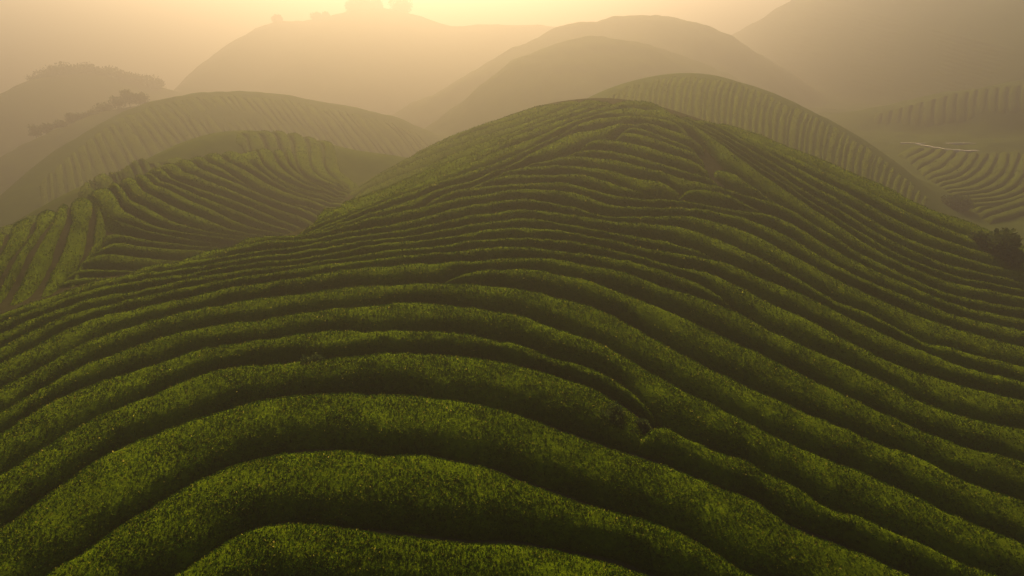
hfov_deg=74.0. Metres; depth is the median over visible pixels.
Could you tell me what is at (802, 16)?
tea hedge
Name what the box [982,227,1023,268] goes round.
dark bush
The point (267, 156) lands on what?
tea hedge
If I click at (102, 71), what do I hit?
forest tree
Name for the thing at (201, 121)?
tea hedge
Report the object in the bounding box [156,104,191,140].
tea hedge
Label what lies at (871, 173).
tea hedge
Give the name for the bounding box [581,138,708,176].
tea hedge
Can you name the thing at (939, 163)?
tea hedge
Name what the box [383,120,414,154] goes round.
tea hedge
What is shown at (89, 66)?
forest tree
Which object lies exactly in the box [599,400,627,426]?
weedy shrub
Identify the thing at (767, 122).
tea hedge
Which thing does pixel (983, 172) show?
tea hedge
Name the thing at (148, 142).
tea hedge
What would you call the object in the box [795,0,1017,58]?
tea hedge
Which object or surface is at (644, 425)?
rock
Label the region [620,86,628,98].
tea hedge
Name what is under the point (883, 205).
tea hedge
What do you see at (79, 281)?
tea hedge
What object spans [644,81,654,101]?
tea hedge
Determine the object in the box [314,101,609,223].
tea hedge
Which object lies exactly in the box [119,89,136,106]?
ridge tree
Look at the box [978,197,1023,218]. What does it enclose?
tea hedge
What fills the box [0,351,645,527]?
tea hedge
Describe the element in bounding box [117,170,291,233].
tea hedge
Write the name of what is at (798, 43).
tea hedge
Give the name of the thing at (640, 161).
tea hedge
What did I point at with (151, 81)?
forest tree
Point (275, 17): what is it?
shrub
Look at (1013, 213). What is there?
tea hedge
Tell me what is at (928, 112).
tea hedge
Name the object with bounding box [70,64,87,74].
forest tree
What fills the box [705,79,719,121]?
tea hedge
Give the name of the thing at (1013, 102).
tea hedge
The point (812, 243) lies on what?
tea hedge
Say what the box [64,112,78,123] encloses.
ridge tree
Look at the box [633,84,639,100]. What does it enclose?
tea hedge
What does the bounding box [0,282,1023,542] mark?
tea hedge
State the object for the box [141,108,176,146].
tea hedge
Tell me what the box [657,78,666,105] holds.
tea hedge
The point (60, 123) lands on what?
ridge tree
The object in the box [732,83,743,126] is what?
tea hedge
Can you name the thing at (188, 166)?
tea hedge
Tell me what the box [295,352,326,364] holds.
weedy shrub
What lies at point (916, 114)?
tea hedge
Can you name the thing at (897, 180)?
tea hedge
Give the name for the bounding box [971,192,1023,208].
tea hedge
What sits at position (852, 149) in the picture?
tea hedge
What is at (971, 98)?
tea hedge
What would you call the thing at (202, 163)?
tea hedge
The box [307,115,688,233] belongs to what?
tea hedge
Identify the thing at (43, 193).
tea hedge
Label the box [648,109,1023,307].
tea hedge
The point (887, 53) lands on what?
tea hedge
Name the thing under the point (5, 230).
tea hedge
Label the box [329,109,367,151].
tea hedge
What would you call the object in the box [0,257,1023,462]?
tea hedge
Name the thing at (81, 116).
ridge tree
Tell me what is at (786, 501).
tea hedge
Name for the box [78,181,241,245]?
tea hedge
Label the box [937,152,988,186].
tea hedge
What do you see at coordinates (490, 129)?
tea hedge
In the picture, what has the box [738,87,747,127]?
tea hedge
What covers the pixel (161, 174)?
tea hedge
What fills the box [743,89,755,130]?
tea hedge
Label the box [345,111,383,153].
tea hedge
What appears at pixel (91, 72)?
forest tree
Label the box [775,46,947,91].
tea hedge
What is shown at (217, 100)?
tea hedge
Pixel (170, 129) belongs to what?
tea hedge
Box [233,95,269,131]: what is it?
tea hedge
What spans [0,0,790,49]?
sky
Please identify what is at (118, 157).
tea hedge
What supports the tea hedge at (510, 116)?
on the terrain
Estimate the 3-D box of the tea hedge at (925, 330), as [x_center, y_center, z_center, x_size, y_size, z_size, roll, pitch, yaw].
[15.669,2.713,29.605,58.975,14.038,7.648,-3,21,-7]
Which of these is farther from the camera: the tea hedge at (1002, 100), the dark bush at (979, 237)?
the tea hedge at (1002, 100)
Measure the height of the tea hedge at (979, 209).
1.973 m
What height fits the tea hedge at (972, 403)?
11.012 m
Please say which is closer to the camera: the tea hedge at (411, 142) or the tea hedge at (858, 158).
the tea hedge at (858, 158)
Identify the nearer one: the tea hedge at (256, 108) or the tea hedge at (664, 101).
the tea hedge at (664, 101)
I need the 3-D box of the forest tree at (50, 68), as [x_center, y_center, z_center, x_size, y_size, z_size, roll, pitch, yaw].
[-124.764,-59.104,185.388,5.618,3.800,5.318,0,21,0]
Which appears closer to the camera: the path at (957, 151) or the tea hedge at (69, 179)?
the tea hedge at (69, 179)
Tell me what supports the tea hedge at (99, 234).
on the terrain
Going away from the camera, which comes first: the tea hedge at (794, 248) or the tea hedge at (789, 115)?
the tea hedge at (794, 248)
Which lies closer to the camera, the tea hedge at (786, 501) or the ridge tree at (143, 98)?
the tea hedge at (786, 501)
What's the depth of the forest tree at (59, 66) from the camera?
184.38 m
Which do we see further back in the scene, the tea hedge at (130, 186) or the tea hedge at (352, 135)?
the tea hedge at (352, 135)
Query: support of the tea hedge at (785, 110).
on the terrain
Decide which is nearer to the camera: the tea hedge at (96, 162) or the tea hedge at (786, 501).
the tea hedge at (786, 501)
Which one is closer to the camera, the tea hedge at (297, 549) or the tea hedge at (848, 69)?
the tea hedge at (297, 549)
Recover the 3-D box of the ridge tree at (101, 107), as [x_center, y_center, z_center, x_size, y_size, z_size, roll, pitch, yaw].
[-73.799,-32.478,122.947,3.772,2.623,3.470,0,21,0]
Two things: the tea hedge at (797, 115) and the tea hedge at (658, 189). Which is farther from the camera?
the tea hedge at (797, 115)
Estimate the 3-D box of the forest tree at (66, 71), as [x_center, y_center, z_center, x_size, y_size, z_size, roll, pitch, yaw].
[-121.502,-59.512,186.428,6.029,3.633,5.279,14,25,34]
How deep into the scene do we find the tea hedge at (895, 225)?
35.29 m
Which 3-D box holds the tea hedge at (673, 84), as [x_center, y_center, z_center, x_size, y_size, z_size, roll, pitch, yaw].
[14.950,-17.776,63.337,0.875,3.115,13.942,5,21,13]
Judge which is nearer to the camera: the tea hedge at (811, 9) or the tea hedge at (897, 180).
the tea hedge at (897, 180)
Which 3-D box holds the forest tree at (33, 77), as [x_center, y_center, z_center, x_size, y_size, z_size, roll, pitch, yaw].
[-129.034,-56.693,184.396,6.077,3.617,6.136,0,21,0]
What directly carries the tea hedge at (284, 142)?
on the terrain
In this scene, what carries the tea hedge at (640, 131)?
on the terrain
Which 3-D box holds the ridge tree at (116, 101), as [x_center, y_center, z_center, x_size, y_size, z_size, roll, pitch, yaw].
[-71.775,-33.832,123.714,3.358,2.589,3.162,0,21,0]
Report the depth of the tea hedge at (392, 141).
98.45 m
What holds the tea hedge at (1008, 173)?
on the terrain
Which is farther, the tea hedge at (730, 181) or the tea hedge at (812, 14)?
the tea hedge at (812, 14)
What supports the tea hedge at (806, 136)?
on the terrain
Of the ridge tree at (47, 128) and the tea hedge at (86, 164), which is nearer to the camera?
the tea hedge at (86, 164)
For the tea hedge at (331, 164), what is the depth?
54.65 m
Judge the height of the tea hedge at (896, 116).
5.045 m
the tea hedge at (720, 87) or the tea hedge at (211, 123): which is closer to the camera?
the tea hedge at (720, 87)
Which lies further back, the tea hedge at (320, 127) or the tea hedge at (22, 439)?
the tea hedge at (320, 127)
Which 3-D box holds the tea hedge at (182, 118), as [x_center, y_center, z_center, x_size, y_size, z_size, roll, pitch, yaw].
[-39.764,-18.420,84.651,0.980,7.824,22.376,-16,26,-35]
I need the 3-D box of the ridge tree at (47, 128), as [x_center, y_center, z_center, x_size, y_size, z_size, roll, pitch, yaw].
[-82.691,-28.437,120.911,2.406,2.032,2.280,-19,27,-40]
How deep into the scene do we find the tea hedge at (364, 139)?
96.45 m
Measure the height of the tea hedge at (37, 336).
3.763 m
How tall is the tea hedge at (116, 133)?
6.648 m
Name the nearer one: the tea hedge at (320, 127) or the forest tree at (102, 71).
the tea hedge at (320, 127)
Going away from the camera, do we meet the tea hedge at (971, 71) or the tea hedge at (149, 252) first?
the tea hedge at (149, 252)
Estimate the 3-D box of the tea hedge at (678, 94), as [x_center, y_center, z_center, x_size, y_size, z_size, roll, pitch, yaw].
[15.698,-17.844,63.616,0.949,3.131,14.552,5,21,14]
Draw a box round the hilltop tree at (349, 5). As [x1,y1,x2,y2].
[344,0,361,10]
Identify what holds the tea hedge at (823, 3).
on the terrain
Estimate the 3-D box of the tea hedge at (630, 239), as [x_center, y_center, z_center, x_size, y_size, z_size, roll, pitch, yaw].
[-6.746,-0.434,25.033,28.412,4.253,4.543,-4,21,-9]
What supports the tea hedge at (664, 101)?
on the terrain
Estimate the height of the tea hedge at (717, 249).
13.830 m
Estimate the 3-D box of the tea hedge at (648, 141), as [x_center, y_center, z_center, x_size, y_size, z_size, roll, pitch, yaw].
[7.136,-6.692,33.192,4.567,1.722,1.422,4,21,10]
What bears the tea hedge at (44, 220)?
on the terrain
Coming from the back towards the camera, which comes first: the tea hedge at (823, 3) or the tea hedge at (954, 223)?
the tea hedge at (823, 3)
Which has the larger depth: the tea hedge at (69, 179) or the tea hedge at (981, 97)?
the tea hedge at (981, 97)
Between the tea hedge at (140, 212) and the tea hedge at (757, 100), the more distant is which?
the tea hedge at (757, 100)
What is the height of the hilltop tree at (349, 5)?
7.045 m
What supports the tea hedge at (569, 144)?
on the terrain
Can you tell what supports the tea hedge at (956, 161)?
on the terrain
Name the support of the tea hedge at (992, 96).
on the terrain
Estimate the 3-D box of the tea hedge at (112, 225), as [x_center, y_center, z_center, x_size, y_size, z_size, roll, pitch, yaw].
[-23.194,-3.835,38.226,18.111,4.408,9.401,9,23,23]
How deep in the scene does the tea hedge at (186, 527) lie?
12.48 m
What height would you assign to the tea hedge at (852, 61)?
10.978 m
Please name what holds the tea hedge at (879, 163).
on the terrain
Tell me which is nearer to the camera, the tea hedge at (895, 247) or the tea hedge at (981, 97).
the tea hedge at (895, 247)
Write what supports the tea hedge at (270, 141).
on the terrain
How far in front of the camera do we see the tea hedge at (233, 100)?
92.41 m
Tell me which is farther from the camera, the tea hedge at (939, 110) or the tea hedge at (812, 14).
the tea hedge at (812, 14)
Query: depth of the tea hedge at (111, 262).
29.09 m
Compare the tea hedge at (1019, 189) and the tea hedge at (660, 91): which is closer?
the tea hedge at (660, 91)
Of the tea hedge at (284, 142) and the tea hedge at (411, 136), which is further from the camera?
the tea hedge at (411, 136)
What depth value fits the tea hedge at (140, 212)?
33.20 m
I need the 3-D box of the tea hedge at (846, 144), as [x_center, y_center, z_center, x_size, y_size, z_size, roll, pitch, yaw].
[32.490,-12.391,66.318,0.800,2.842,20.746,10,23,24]
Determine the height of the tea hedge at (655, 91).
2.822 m
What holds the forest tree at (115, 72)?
on the terrain
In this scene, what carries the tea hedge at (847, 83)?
on the terrain
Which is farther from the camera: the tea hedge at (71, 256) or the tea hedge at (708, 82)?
the tea hedge at (708, 82)
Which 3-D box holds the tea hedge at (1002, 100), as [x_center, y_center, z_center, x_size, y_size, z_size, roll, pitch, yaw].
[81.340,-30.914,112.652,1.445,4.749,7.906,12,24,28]
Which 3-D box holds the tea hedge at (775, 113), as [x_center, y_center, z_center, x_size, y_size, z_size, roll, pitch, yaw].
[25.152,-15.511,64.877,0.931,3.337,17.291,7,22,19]
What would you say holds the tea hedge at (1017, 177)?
on the terrain
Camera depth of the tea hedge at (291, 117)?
93.81 m
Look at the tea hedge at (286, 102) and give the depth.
94.51 m
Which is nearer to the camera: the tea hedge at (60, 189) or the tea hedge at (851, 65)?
the tea hedge at (60, 189)
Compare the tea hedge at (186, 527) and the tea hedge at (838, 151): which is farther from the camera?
the tea hedge at (838, 151)
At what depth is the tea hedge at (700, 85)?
62.76 m
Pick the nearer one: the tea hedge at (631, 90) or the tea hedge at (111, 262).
the tea hedge at (111, 262)
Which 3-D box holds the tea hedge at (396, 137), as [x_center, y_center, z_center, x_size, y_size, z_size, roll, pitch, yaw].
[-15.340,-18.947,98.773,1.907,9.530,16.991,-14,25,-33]
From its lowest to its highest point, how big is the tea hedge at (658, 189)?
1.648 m
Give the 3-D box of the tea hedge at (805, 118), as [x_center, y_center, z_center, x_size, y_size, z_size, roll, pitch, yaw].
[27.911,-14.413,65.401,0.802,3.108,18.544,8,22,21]
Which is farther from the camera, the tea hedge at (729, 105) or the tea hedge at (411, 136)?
the tea hedge at (411, 136)
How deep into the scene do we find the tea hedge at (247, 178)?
41.82 m
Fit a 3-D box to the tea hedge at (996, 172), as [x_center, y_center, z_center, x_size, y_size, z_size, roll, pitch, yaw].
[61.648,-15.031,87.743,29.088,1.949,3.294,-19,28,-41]
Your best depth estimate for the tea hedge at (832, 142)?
66.85 m
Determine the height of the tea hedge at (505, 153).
3.938 m
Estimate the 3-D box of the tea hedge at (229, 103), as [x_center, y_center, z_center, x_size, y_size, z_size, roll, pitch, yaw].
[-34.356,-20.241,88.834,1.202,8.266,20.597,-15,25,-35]
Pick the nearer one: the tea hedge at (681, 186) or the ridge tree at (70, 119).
the tea hedge at (681, 186)
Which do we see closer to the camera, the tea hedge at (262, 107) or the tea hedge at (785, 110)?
the tea hedge at (785, 110)
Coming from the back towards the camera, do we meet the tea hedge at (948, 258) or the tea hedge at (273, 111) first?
the tea hedge at (273, 111)
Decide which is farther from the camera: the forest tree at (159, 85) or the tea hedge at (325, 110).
the forest tree at (159, 85)
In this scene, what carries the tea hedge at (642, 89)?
on the terrain
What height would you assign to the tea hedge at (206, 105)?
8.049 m
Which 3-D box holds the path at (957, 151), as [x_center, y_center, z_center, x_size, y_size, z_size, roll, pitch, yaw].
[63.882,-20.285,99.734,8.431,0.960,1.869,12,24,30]
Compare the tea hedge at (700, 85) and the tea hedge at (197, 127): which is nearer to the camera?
the tea hedge at (700, 85)
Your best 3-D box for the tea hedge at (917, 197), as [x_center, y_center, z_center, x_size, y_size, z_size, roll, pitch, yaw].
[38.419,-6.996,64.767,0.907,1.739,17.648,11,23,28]
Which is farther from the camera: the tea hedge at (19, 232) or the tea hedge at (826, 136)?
the tea hedge at (826, 136)
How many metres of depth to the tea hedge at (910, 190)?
68.98 m
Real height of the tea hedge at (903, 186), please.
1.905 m
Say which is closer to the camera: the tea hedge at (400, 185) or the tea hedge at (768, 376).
the tea hedge at (768, 376)
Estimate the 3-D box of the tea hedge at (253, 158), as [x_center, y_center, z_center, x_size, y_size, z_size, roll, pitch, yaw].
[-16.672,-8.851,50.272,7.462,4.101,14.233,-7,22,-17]
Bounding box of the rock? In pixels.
[635,417,650,433]
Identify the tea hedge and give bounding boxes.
[0,209,55,302]
[0,215,36,276]
[0,217,713,321]
[0,224,12,247]
[0,226,1023,399]
[0,237,1023,429]
[0,245,730,363]
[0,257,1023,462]
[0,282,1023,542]
[0,301,1023,575]
[0,329,656,474]
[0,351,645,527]
[0,391,911,575]
[9,204,68,305]
[39,177,47,205]
[41,197,92,297]
[45,449,756,575]
[48,173,54,200]
[55,164,64,197]
[59,276,115,287]
[63,157,75,192]
[66,268,133,280]
[70,205,105,287]
[71,152,83,186]
[75,253,176,270]
[78,145,93,181]
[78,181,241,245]
[86,139,104,174]
[86,194,230,247]
[89,180,246,239]
[93,173,265,237]
[93,242,208,260]
[94,133,117,172]
[102,127,127,169]
[103,234,222,250]
[109,171,285,235]
[110,124,133,163]
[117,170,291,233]
[118,117,148,160]
[120,165,301,231]
[124,115,159,155]
[124,208,1023,381]
[126,160,313,227]
[136,113,167,149]
[138,158,317,221]
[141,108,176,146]
[149,105,182,142]
[149,156,321,215]
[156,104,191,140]
[159,152,333,211]
[164,102,197,137]
[172,100,206,136]
[172,198,1023,366]
[174,522,648,575]
[182,100,210,133]
[184,97,222,132]
[196,97,226,131]
[202,98,235,130]
[211,96,243,130]
[219,96,252,130]
[221,151,340,206]
[228,95,257,130]
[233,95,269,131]
[233,188,1023,346]
[236,133,344,200]
[240,150,342,202]
[241,130,347,197]
[244,97,275,131]
[252,97,285,133]
[257,130,345,195]
[261,97,292,132]
[268,99,300,134]
[272,130,347,195]
[275,99,308,136]
[281,98,317,140]
[287,132,349,192]
[288,99,326,140]
[298,103,333,144]
[300,107,682,234]
[303,136,350,191]
[305,103,343,147]
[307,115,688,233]
[311,122,705,233]
[312,100,669,225]
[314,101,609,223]
[315,107,351,148]
[318,140,358,189]
[321,108,358,150]
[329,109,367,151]
[337,99,598,206]
[338,110,377,152]
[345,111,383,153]
[352,113,390,154]
[358,101,578,187]
[363,116,400,156]
[369,118,406,157]
[375,119,411,156]
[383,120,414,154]
[392,123,419,151]
[400,127,422,149]
[408,130,426,147]
[412,104,555,155]
[426,182,1023,330]
[444,268,1023,499]
[470,173,657,199]
[472,164,679,200]
[473,155,1023,318]
[568,149,717,185]
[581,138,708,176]
[616,132,704,167]
[618,126,697,154]
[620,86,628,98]
[627,84,635,99]
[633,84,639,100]
[635,427,1000,575]
[637,83,646,100]
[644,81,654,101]
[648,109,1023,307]
[651,79,659,102]
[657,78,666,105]
[662,76,672,107]
[668,76,678,109]
[672,114,1023,289]
[674,76,686,111]
[678,188,761,212]
[679,118,1023,296]
[682,76,690,112]
[684,116,1023,281]
[687,77,698,115]
[694,78,705,118]
[696,120,1023,271]
[702,79,710,119]
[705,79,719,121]
[714,80,724,123]
[714,170,774,202]
[716,123,1023,252]
[720,82,730,123]
[723,123,1023,247]
[726,82,736,124]
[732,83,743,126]
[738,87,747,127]
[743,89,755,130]
[752,91,761,132]
[758,94,769,133]
[765,97,775,137]
[770,58,913,94]
[772,54,919,91]
[772,100,781,140]
[774,49,938,92]
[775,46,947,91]
[775,63,909,97]
[777,42,961,90]
[778,105,789,143]
[779,37,972,89]
[781,33,982,88]
[782,29,990,85]
[784,25,992,81]
[785,107,793,145]
[786,21,994,77]
[788,17,997,73]
[789,107,802,148]
[790,13,1000,69]
[791,9,1002,65]
[793,5,1013,62]
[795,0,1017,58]
[798,113,808,150]
[803,115,812,152]
[808,0,1021,55]
[808,117,818,154]
[815,120,824,157]
[822,124,830,159]
[824,0,1023,51]
[825,127,839,162]
[834,132,845,165]
[841,135,849,167]
[846,140,857,171]
[853,144,864,174]
[861,147,872,177]
[870,155,876,178]
[873,157,882,181]
[879,161,888,183]
[882,110,891,125]
[886,167,894,187]
[892,107,901,123]
[892,173,901,191]
[898,146,923,158]
[900,178,907,195]
[901,104,911,126]
[906,181,914,198]
[907,148,934,163]
[912,101,922,126]
[912,148,945,169]
[914,190,920,202]
[918,150,955,175]
[923,98,935,126]
[924,151,967,179]
[930,152,977,182]
[934,95,946,125]
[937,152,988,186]
[941,152,996,189]
[945,152,1007,192]
[946,93,956,122]
[951,151,1019,195]
[956,91,967,122]
[963,153,1023,198]
[968,89,977,119]
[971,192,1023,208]
[972,180,1023,202]
[973,198,1019,212]
[976,88,987,113]
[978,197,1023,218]
[983,206,1023,223]
[987,87,997,113]
[998,85,1007,113]
[1008,85,1019,113]
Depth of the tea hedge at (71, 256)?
29.48 m
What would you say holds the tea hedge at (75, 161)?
on the terrain
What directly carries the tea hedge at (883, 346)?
on the terrain
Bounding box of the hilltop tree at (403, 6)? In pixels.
[387,0,412,12]
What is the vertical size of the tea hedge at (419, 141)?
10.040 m
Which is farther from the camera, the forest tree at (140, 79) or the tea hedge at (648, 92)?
the forest tree at (140, 79)
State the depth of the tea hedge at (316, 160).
52.88 m
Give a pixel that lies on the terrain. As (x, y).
(432, 82)
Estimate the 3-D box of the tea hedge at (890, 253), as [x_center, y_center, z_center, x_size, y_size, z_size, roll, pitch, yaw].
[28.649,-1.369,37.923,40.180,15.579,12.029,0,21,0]
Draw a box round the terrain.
[0,0,1023,575]
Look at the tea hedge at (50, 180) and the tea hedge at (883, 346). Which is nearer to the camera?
the tea hedge at (883, 346)
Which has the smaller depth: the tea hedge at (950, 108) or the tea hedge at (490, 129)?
the tea hedge at (490, 129)
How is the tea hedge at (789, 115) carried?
on the terrain
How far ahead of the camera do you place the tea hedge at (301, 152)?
49.79 m
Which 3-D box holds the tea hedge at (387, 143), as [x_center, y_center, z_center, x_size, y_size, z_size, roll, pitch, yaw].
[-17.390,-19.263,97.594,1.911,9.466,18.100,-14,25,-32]
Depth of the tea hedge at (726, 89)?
63.49 m
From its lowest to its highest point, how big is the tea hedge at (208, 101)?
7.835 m
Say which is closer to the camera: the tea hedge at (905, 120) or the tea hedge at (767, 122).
the tea hedge at (767, 122)
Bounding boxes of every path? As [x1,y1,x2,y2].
[900,143,972,144]
[916,143,977,152]
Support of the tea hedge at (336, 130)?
on the terrain
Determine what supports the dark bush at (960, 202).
on the terrain
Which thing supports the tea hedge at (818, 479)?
on the terrain
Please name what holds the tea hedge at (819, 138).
on the terrain
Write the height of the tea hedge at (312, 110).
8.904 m
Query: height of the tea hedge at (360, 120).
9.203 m
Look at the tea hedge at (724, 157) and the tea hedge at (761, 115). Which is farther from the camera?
the tea hedge at (761, 115)
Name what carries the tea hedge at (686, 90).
on the terrain
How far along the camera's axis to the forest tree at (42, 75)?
183.97 m
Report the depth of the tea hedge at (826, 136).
67.28 m
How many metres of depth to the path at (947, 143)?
102.58 m
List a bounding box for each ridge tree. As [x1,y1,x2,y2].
[28,124,42,137]
[39,123,53,133]
[52,119,69,129]
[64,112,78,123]
[73,112,86,119]
[83,109,99,115]
[92,102,112,113]
[108,95,126,108]
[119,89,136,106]
[131,91,149,105]
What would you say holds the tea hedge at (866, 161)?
on the terrain
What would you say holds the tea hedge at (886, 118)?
on the terrain
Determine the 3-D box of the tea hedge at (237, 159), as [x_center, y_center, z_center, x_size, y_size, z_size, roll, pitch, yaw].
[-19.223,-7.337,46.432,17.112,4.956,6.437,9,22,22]
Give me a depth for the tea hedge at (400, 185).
33.27 m
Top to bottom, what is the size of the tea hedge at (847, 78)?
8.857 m
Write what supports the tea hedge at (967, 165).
on the terrain
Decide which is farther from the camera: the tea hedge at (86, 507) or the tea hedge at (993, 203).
the tea hedge at (993, 203)
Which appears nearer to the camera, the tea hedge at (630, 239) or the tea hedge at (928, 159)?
the tea hedge at (630, 239)
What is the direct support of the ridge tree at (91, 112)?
on the terrain
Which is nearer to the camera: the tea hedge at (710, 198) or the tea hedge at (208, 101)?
the tea hedge at (710, 198)
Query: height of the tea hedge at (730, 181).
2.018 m
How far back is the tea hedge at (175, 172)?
38.85 m
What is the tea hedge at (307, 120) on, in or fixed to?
on the terrain
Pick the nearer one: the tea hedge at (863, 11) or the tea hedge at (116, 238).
the tea hedge at (116, 238)
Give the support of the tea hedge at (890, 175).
on the terrain
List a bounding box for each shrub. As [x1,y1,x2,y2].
[271,14,282,21]
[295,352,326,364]
[310,12,321,19]
[321,11,330,17]
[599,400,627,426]
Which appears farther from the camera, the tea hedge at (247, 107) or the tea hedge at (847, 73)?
the tea hedge at (847, 73)
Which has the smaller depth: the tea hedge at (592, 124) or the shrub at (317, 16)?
the tea hedge at (592, 124)
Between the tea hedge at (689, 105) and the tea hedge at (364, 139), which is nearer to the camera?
the tea hedge at (689, 105)
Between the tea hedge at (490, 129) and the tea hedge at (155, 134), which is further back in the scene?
the tea hedge at (155, 134)
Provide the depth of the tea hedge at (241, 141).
47.82 m
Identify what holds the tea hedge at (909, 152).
on the terrain
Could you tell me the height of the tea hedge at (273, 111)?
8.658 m
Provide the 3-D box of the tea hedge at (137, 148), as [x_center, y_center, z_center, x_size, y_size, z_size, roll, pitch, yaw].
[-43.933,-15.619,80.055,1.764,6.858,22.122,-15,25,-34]
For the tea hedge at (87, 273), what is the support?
on the terrain
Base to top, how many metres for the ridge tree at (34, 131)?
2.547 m
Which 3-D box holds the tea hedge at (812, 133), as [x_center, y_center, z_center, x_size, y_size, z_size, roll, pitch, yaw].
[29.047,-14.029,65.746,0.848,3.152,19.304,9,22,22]
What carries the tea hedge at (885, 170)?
on the terrain
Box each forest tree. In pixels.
[26,72,43,80]
[33,69,57,77]
[42,65,60,75]
[52,61,71,74]
[61,64,77,74]
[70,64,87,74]
[77,61,96,73]
[85,67,103,74]
[90,65,113,76]
[104,66,123,77]
[131,73,148,85]
[139,74,160,88]
[147,78,166,89]
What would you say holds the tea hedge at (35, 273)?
on the terrain
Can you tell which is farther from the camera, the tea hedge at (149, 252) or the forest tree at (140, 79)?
the forest tree at (140, 79)
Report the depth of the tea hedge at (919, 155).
94.66 m
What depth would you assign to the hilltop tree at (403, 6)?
285.22 m
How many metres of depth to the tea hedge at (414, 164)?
40.88 m
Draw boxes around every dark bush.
[941,194,973,211]
[967,230,992,250]
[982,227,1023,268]
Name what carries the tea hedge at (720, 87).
on the terrain
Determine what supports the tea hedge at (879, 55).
on the terrain
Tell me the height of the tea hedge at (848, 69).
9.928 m
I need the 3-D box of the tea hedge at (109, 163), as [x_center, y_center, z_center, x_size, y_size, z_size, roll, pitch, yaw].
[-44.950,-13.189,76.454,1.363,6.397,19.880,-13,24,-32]
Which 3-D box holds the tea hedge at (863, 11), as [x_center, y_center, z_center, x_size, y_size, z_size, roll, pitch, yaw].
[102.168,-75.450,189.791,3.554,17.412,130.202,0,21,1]
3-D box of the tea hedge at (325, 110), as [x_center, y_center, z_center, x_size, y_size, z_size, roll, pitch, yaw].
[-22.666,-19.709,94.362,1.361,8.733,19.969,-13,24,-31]
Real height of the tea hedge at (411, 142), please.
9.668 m
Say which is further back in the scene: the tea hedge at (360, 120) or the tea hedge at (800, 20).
the tea hedge at (800, 20)
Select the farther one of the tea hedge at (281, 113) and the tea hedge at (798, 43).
the tea hedge at (798, 43)
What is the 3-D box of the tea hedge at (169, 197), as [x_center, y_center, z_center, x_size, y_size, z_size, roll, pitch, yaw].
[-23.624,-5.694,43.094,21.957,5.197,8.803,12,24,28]
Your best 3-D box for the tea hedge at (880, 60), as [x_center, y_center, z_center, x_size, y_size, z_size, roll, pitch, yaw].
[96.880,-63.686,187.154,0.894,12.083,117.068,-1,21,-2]
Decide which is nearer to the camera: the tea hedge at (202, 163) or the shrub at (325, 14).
the tea hedge at (202, 163)
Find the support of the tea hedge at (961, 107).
on the terrain
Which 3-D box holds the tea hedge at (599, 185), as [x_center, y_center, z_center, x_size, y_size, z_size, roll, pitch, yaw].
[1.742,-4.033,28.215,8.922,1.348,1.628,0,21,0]

